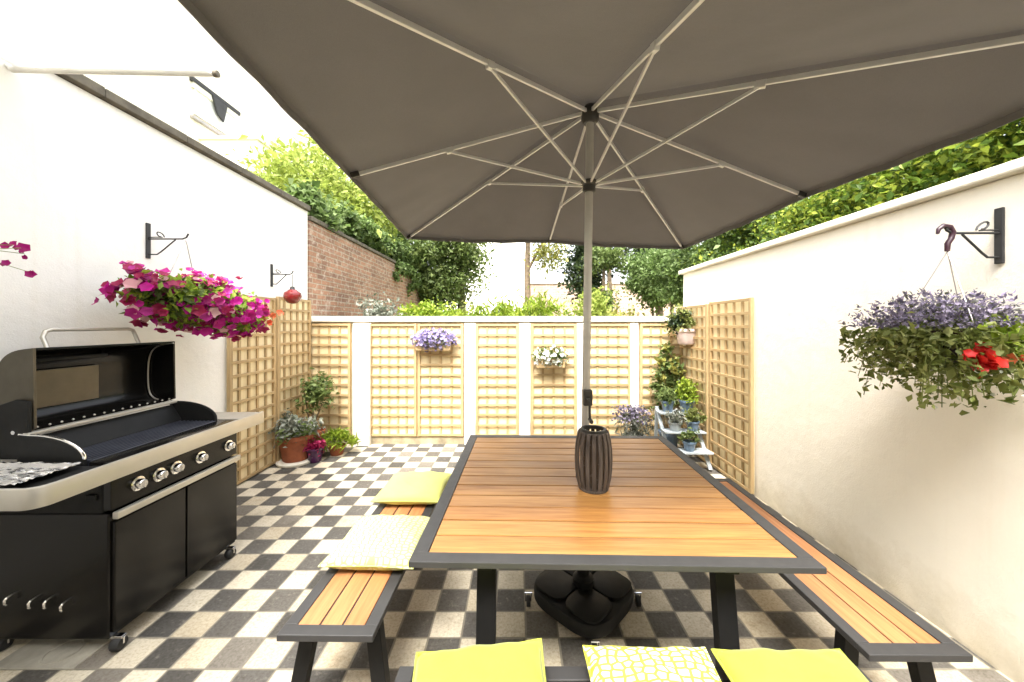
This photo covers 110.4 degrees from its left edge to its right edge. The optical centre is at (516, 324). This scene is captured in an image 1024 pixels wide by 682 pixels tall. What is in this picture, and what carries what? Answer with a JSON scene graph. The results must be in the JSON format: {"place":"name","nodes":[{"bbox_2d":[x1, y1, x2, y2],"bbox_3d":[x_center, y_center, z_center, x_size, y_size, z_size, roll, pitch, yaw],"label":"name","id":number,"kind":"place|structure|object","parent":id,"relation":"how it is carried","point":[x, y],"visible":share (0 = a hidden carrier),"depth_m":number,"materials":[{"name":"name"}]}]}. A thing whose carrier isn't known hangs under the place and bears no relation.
{"place":"outdoors","nodes":[
{"label":"outdoors","id":0,"kind":"place"},
{"bbox_2d":[0,638,111,669],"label":"floor tile","id":1,"kind":"object","parent":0,"point":[52,654],"visible":0.77,"depth_m":1.74,"materials":[{"name":"tile"}]},
{"bbox_2d":[83,0,337,175],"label":"house","id":2,"kind":"structure","parent":0,"point":[229,107],"depth_m":9.00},
{"bbox_2d":[189,77,240,135],"bbox_3d":[-7.950,-5.580,9.450,0.120,1.000,1.500,0,0,0],"label":"window","id":3,"kind":"structure","parent":2,"relation":"in","point":[208,106],"depth_m":9.31,"materials":[{"name":"metal"}]},
{"bbox_2d":[445,243,531,314],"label":"house","id":4,"kind":"structure","parent":0,"point":[509,279],"depth_m":21.00,"materials":[{"name":"paint"}]},
{"bbox_2d":[0,444,1013,681],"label":"paving","id":5,"kind":"structure","parent":0,"point":[220,617],"depth_m":2.01,"materials":[{"name":"multicoloured tile"}]},
{"bbox_2d":[0,327,263,651],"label":"gas barbecue","id":6,"kind":"object","parent":5,"relation":"on","point":[128,519],"visible":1,"depth_m":1.87,"materials":[{"name":"black metal"}]},
{"bbox_2d":[0,462,81,486],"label":"foil tray","id":7,"kind":"object","parent":6,"relation":"on","point":[14,473],"visible":1,"depth_m":1.65,"materials":[{"name":"silver metal"}]},
{"bbox_2d":[112,488,184,631],"bbox_3d":[-1.990,1.247,1.944,0.019,0.545,0.375,0,0,0],"label":"door","id":8,"kind":"structure","parent":6,"relation":"in","point":[148,543],"depth_m":1.91,"materials":[{"name":"black metal"}]},
{"bbox_2d":[185,463,236,576],"bbox_3d":[-1.990,1.247,2.333,0.019,0.545,0.381,0,0,0],"label":"door","id":9,"kind":"structure","parent":6,"relation":"in","point":[210,501],"depth_m":2.30,"materials":[{"name":"black metal"}]},
{"bbox_2d":[268,408,325,467],"bbox_3d":[-2.584,1.306,4.201,0.648,0.624,0.576,0,0,-29],"label":"potted plant","id":10,"kind":"object","parent":5,"relation":"on","point":[294,435],"visible":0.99,"depth_m":4.08,"materials":[{"name":"green plant"}]},
{"bbox_2d":[303,436,326,462],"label":"potted plant","id":11,"kind":"object","parent":5,"relation":"on","point":[314,452],"visible":0.98,"depth_m":4.16,"materials":[{"name":"pink plant"}]},
{"bbox_2d":[294,367,339,440],"bbox_3d":[-2.529,1.067,4.505,0.499,1.102,0.585,0,0,-20],"label":"potted plant","id":12,"kind":"object","parent":5,"relation":"on","point":[314,391],"visible":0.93,"depth_m":4.44,"materials":[{"name":"green plant"}]},
{"bbox_2d":[319,427,360,455],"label":"potted plant","id":13,"kind":"object","parent":5,"relation":"on","point":[338,436],"visible":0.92,"depth_m":4.39,"materials":[{"name":"green plant"}]},
{"bbox_2d":[277,503,436,681],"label":"garden bench","id":14,"kind":"object","parent":5,"relation":"on","point":[342,605],"visible":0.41,"depth_m":1.46,"materials":[{"name":"brown wood"}]},
{"bbox_2d":[318,515,429,569],"bbox_3d":[-0.685,1.114,1.845,0.446,0.126,0.426,0,0,2],"label":"cushion","id":15,"kind":"object","parent":14,"relation":"on","point":[380,542],"visible":0.81,"depth_m":1.73,"materials":[{"name":"fabric"}]},
{"bbox_2d":[370,471,450,504],"bbox_3d":[-0.695,1.122,2.455,0.446,0.118,0.426,0,0,1],"label":"cushion","id":16,"kind":"object","parent":14,"relation":"on","point":[414,487],"visible":0.88,"depth_m":2.34,"materials":[{"name":"fabric"}]},
{"bbox_2d":[311,316,679,445],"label":"garden wall","id":17,"kind":"structure","parent":5,"relation":"on","point":[361,376],"depth_m":4.80,"materials":[{"name":"white paint"}]},
{"bbox_2d":[311,324,350,432],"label":"trellis panel","id":18,"kind":"object","parent":17,"relation":"attached to","point":[330,349],"visible":0.55,"depth_m":4.84,"materials":[{"name":"brown wood"}]},
{"bbox_2d":[371,324,416,435],"bbox_3d":[-1.672,0.748,4.830,0.646,1.525,0.036,0,0,0],"label":"trellis panel","id":19,"kind":"object","parent":17,"relation":"attached to","point":[393,381],"visible":0.81,"depth_m":4.84,"materials":[{"name":"brown wood"}]},
{"bbox_2d":[417,324,463,435],"bbox_3d":[-1.026,0.748,4.830,0.622,1.525,0.036,0,0,0],"label":"trellis panel","id":20,"kind":"object","parent":17,"relation":"attached to","point":[440,393],"visible":0.91,"depth_m":4.84,"materials":[{"name":"brown wood"}]},
{"bbox_2d":[409,327,457,351],"bbox_3d":[-1.103,0.199,4.708,0.649,0.337,0.252,0,0,0],"label":"wall planter","id":21,"kind":"object","parent":20,"relation":"attached to","point":[428,340],"visible":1,"depth_m":4.68,"materials":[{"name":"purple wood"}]},
{"bbox_2d":[475,324,518,434],"bbox_3d":[-0.259,0.748,4.830,0.587,1.526,0.036,0,0,0],"label":"trellis panel","id":22,"kind":"object","parent":17,"relation":"attached to","point":[496,379],"visible":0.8,"depth_m":4.84,"materials":[{"name":"brown wood"}]},
{"bbox_2d":[531,324,576,435],"bbox_3d":[0.509,0.748,4.830,0.622,1.525,0.036,0,0,0],"label":"trellis panel","id":23,"kind":"object","parent":17,"relation":"attached to","point":[553,401],"visible":0.85,"depth_m":4.84,"materials":[{"name":"brown wood"}]},
{"bbox_2d":[531,345,569,368],"bbox_3d":[0.453,0.430,4.714,0.524,0.331,0.240,0,0,0],"label":"wall planter","id":24,"kind":"object","parent":23,"relation":"attached to","point":[548,359],"visible":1,"depth_m":4.69,"materials":[{"name":"white wood"}]},
{"bbox_2d":[590,324,629,435],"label":"trellis panel","id":25,"kind":"object","parent":17,"relation":"attached to","point":[610,369],"visible":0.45,"depth_m":4.84,"materials":[{"name":"brown wood"}]},
{"bbox_2d":[639,324,679,435],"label":"trellis panel","id":26,"kind":"object","parent":17,"relation":"attached to","point":[652,337],"visible":0.27,"depth_m":4.84,"materials":[{"name":"brown wood"}]},
{"bbox_2d":[525,570,641,645],"bbox_3d":[0.385,1.369,2.050,0.500,0.498,0.500,0,0,-45],"label":"umbrella stand","id":27,"kind":"object","parent":5,"relation":"on","point":[591,604],"visible":0.7,"depth_m":1.94,"materials":[{"name":"plastic"}]},
{"bbox_2d":[178,0,1023,429],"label":"parasol","id":28,"kind":"object","parent":27,"relation":"on","point":[660,124],"visible":1,"depth_m":1.50,"materials":[{"name":"grey fabric"}]},
{"bbox_2d":[408,435,826,665],"bbox_3d":[0.375,1.241,2.045,1.510,0.756,1.510,0,0,1],"label":"dining table","id":29,"kind":"object","parent":5,"relation":"on","point":[525,502],"visible":0.93,"depth_m":1.56,"materials":[{"name":"brown wood"}]},
{"bbox_2d":[575,425,612,494],"bbox_3d":[0.413,0.713,1.905,0.198,0.318,0.198,0,0,0],"label":"lantern","id":30,"kind":"object","parent":29,"relation":"on","point":[593,469],"visible":1,"depth_m":1.84,"materials":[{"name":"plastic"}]},
{"bbox_2d":[611,404,653,435],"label":"potted plant","id":31,"kind":"object","parent":5,"relation":"on","point":[634,417],"visible":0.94,"depth_m":4.50,"materials":[{"name":"purple plant"}]},
{"bbox_2d":[395,666,871,681],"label":"garden bench","id":32,"kind":"object","parent":5,"relation":"on","point":[556,673],"visible":0.23,"depth_m":1.19,"materials":[{"name":"black metal"}]},
{"bbox_2d":[412,638,545,681],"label":"cushion","id":33,"kind":"object","parent":32,"relation":"on","point":[522,661],"visible":1,"depth_m":1.11,"materials":[{"name":"fabric"}]},
{"bbox_2d":[582,645,720,681],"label":"cushion","id":34,"kind":"object","parent":32,"relation":"on","point":[609,663],"visible":1,"depth_m":1.11,"materials":[{"name":"fabric"}]},
{"bbox_2d":[711,648,868,681],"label":"cushion","id":35,"kind":"object","parent":32,"relation":"on","point":[791,665],"visible":1,"depth_m":1.11,"materials":[{"name":"fabric"}]},
{"bbox_2d":[647,341,686,446],"bbox_3d":[2.015,0.913,4.664,0.664,1.410,0.435,0,0,0],"label":"climbing plant","id":36,"kind":"object","parent":5,"relation":"on","point":[670,367],"visible":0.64,"depth_m":4.63,"materials":[{"name":"green plant"}]},
{"bbox_2d":[654,406,713,469],"bbox_3d":[1.930,1.306,4.148,0.460,0.622,0.526,0,0,0],"label":"plant stand","id":37,"kind":"object","parent":5,"relation":"on","point":[704,451],"visible":0.59,"depth_m":4.08,"materials":[{"name":"grey paint"}]},
{"bbox_2d":[654,383,677,411],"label":"potted plant","id":38,"kind":"object","parent":37,"relation":"on","point":[666,399],"visible":0.99,"depth_m":4.25,"materials":[{"name":"green plant"}]},
{"bbox_2d":[665,406,688,430],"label":"potted plant","id":39,"kind":"object","parent":37,"relation":"on","point":[675,423],"visible":1,"depth_m":4.08,"materials":[{"name":"grey plant"}]},
{"bbox_2d":[675,376,702,412],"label":"potted plant","id":40,"kind":"object","parent":37,"relation":"on","point":[687,389],"visible":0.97,"depth_m":4.24,"materials":[{"name":"green plant"}]},
{"bbox_2d":[677,427,702,451],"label":"potted plant","id":41,"kind":"object","parent":37,"relation":"on","point":[689,444],"visible":1,"depth_m":3.96,"materials":[{"name":"green plant"}]},
{"bbox_2d":[683,404,706,430],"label":"potted plant","id":42,"kind":"object","parent":37,"relation":"on","point":[692,415],"visible":0.94,"depth_m":4.08,"materials":[{"name":"green plant"}]},
{"bbox_2d":[715,478,972,681],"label":"garden bench","id":43,"kind":"object","parent":5,"relation":"on","point":[868,619],"visible":0.57,"depth_m":1.44,"materials":[{"name":"brown wood"}]},
{"bbox_2d":[530,281,676,315],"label":"brick wall","id":44,"kind":"structure","parent":0,"point":[551,287],"depth_m":15.00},
{"bbox_2d":[338,134,1005,314],"label":"sky","id":45,"kind":"structure","parent":0,"point":[551,276],"materials":[{"name":"white"}]},
{"label":"ground","id":46,"kind":"structure","parent":0,"visible":0},
{"bbox_2d":[0,58,309,462],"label":"garden wall","id":47,"kind":"structure","parent":46,"relation":"on","point":[95,177],"depth_m":2.49,"materials":[{"name":"paint"}]},
{"bbox_2d":[0,241,37,277],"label":"hanging basket","id":48,"kind":"object","parent":47,"relation":"attached to","point":[22,248],"visible":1,"depth_m":1.76,"materials":[{"name":"plant"}]},
{"bbox_2d":[0,0,220,77],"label":"awning","id":49,"kind":"object","parent":47,"relation":"attached to","point":[91,37],"visible":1,"depth_m":1.82,"materials":[{"name":"fabric"}]},
{"bbox_2d":[145,223,188,258],"bbox_3d":[-2.670,-0.645,2.730,0.320,0.270,0.032,0,0,0],"label":"wall bracket","id":50,"kind":"object","parent":47,"relation":"attached to","point":[148,239],"depth_m":2.73,"materials":[{"name":"metal"}]},
{"bbox_2d":[91,239,283,341],"bbox_3d":[-2.439,-0.250,2.847,0.654,0.810,1.390,0,0,0],"label":"hanging basket","id":51,"kind":"object","parent":50,"relation":"hanging from","point":[196,303],"visible":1,"depth_m":2.56,"materials":[{"name":"plant"}]},
{"bbox_2d":[227,295,275,484],"bbox_3d":[-2.800,0.645,3.795,0.036,1.910,0.670,0,0,0],"label":"trellis panel","id":52,"kind":"object","parent":47,"relation":"attached to","point":[251,374],"visible":0.66,"depth_m":3.83,"materials":[{"name":"brown wood"}]},
{"bbox_2d":[270,264,293,286],"bbox_3d":[-2.700,-0.570,4.110,0.260,0.260,0.032,0,0,0],"label":"wall bracket","id":53,"kind":"object","parent":47,"relation":"attached to","point":[271,275],"depth_m":4.11,"materials":[{"name":"metal"}]},
{"bbox_2d":[283,274,301,303],"bbox_3d":[-2.585,-0.411,4.110,0.190,0.343,0.190,0,0,0],"label":"hanging pot","id":54,"kind":"object","parent":53,"relation":"hanging from","point":[291,295],"visible":1,"depth_m":4.06,"materials":[{"name":"red ceramic"}]},
{"bbox_2d":[276,296,310,460],"bbox_3d":[-2.782,0.635,4.470,0.036,1.930,0.660,0,0,0],"label":"trellis panel","id":55,"kind":"object","parent":47,"relation":"attached to","point":[293,343],"visible":0.57,"depth_m":4.40,"materials":[{"name":"brown wood"}]},
{"bbox_2d":[220,129,402,254],"bbox_3d":[-4.399,-1.454,8.243,4.028,6.157,4.003,0,0,0],"label":"tree","id":56,"kind":"object","parent":46,"relation":"on","point":[332,177],"visible":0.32,"depth_m":7.38,"materials":[{"name":"green plant"}]},
{"bbox_2d":[307,216,421,315],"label":"brick wall","id":57,"kind":"structure","parent":46,"relation":"on","point":[343,270],"depth_m":5.87,"materials":[{"name":"brick"}]},
{"bbox_2d":[283,177,426,299],"bbox_3d":[-3.018,-1.497,8.169,1.064,1.651,6.683,0,0,0],"label":"ivy","id":58,"kind":"object","parent":57,"relation":"attached to","point":[352,224],"visible":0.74,"depth_m":6.25,"materials":[{"name":"green plant"}]},
{"bbox_2d":[350,291,405,315],"bbox_3d":[-2.219,0.520,5.596,1.232,2.205,0.874,0,0,0],"label":"shrub","id":59,"kind":"object","parent":46,"relation":"on","point":[377,307],"visible":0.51,"depth_m":5.55,"materials":[{"name":"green plant"}]},
{"bbox_2d":[395,295,467,315],"bbox_3d":[-1.570,0.543,6.307,1.401,2.159,0.979,0,0,17],"label":"shrub","id":60,"kind":"object","parent":46,"relation":"on","point":[426,308],"visible":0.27,"depth_m":6.22,"materials":[{"name":"green plant"}]},
{"bbox_2d":[389,224,501,311],"bbox_3d":[-2.385,-1.077,10.632,4.257,5.408,3.044,0,0,-40],"label":"tree","id":61,"kind":"object","parent":46,"relation":"on","point":[449,278],"visible":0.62,"depth_m":10.38,"materials":[{"name":"green plant"}]},
{"bbox_2d":[429,304,497,315],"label":"shrub","id":62,"kind":"object","parent":46,"relation":"on","point":[453,312],"visible":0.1,"depth_m":5.64,"materials":[{"name":"green plant"}]},
{"bbox_2d":[451,300,478,314],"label":"shrub","id":63,"kind":"object","parent":46,"relation":"on","point":[472,307],"visible":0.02,"depth_m":6.99,"materials":[{"name":"green plant"}]},
{"bbox_2d":[472,286,575,315],"bbox_3d":[0.285,0.468,6.015,2.054,2.313,1.097,0,0,0],"label":"shrub","id":64,"kind":"object","parent":46,"relation":"on","point":[539,308],"visible":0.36,"depth_m":5.89,"materials":[{"name":"green plant"}]},
{"bbox_2d":[522,243,571,308],"bbox_3d":[0.625,-1.321,10.639,2.388,5.884,2.142,0,0,0],"label":"tree","id":65,"kind":"object","parent":46,"relation":"on","point":[546,249],"visible":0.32,"depth_m":10.41,"materials":[{"name":"green plant"}]},
{"bbox_2d":[557,245,616,306],"bbox_3d":[1.831,-0.648,9.225,1.569,4.543,2.271,0,0,0],"label":"tree","id":66,"kind":"object","parent":46,"relation":"on","point":[573,272],"visible":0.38,"depth_m":8.99,"materials":[{"name":"green plant"}]},
{"bbox_2d":[563,283,621,315],"bbox_3d":[1.365,0.395,6.232,0.922,2.453,0.852,0,0,43],"label":"shrub","id":67,"kind":"object","parent":46,"relation":"on","point":[598,306],"visible":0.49,"depth_m":6.10,"materials":[{"name":"green plant"}]},
{"bbox_2d":[573,247,632,315],"bbox_3d":[3.051,-0.966,11.510,2.358,5.178,2.188,0,0,29],"label":"tree","id":68,"kind":"object","parent":46,"relation":"on","point":[609,278],"visible":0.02,"depth_m":11.44,"materials":[{"name":"green plant"}]},
{"bbox_2d":[579,246,636,310],"bbox_3d":[2.080,-0.192,8.291,1.308,3.624,1.169,0,0,0],"label":"tree","id":69,"kind":"object","parent":46,"relation":"on","point":[609,259],"visible":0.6,"depth_m":8.17,"materials":[{"name":"green plant"}]},
{"bbox_2d":[606,297,644,315],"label":"shrub","id":70,"kind":"object","parent":46,"relation":"on","point":[629,313],"visible":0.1,"depth_m":6.72,"materials":[{"name":"green plant"}]},
{"bbox_2d":[623,248,690,315],"bbox_3d":[3.422,-0.524,8.835,1.901,4.295,2.273,0,0,13],"label":"tree","id":71,"kind":"object","parent":46,"relation":"on","point":[638,250],"visible":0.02,"depth_m":8.81,"materials":[{"name":"green plant"}]},
{"bbox_2d":[617,117,1023,315],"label":"hedge","id":72,"kind":"object","parent":46,"relation":"on","point":[654,279],"visible":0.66,"depth_m":2.98,"materials":[{"name":"green plant"}]},
{"bbox_2d":[678,157,1023,681],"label":"garden wall","id":73,"kind":"structure","parent":46,"relation":"on","point":[897,494],"depth_m":2.12,"materials":[{"name":"white paint"}]},
{"bbox_2d":[657,302,696,344],"bbox_3d":[2.167,-0.025,4.576,0.620,0.552,0.567,0,0,0],"label":"wall planter","id":74,"kind":"object","parent":73,"relation":"attached to","point":[677,322],"visible":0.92,"depth_m":4.48,"materials":[{"name":"plant"}]},
{"bbox_2d":[680,304,708,462],"bbox_3d":[2.212,0.680,4.440,0.036,1.840,0.680,0,0,0],"label":"trellis panel","id":75,"kind":"object","parent":73,"relation":"attached to","point":[694,358],"visible":0.61,"depth_m":4.29,"materials":[{"name":"brown wood"}]},
{"bbox_2d":[709,297,753,493],"bbox_3d":[2.232,0.670,3.725,0.036,1.860,0.730,0,0,0],"label":"trellis panel","id":76,"kind":"object","parent":73,"relation":"attached to","point":[731,385],"visible":0.96,"depth_m":3.66,"materials":[{"name":"brown wood"}]},
{"bbox_2d":[944,207,1004,263],"bbox_3d":[2.125,-0.415,1.660,0.270,0.260,0.032,0,0,0],"label":"wall bracket","id":77,"kind":"object","parent":73,"relation":"attached to","point":[999,236],"depth_m":1.66,"materials":[{"name":"metal"}]},
{"bbox_2d":[838,223,1023,415],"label":"hanging basket","id":78,"kind":"object","parent":77,"relation":"hanging from","point":[954,343],"visible":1,"depth_m":1.55,"materials":[{"name":"purple plastic"}]}
]}

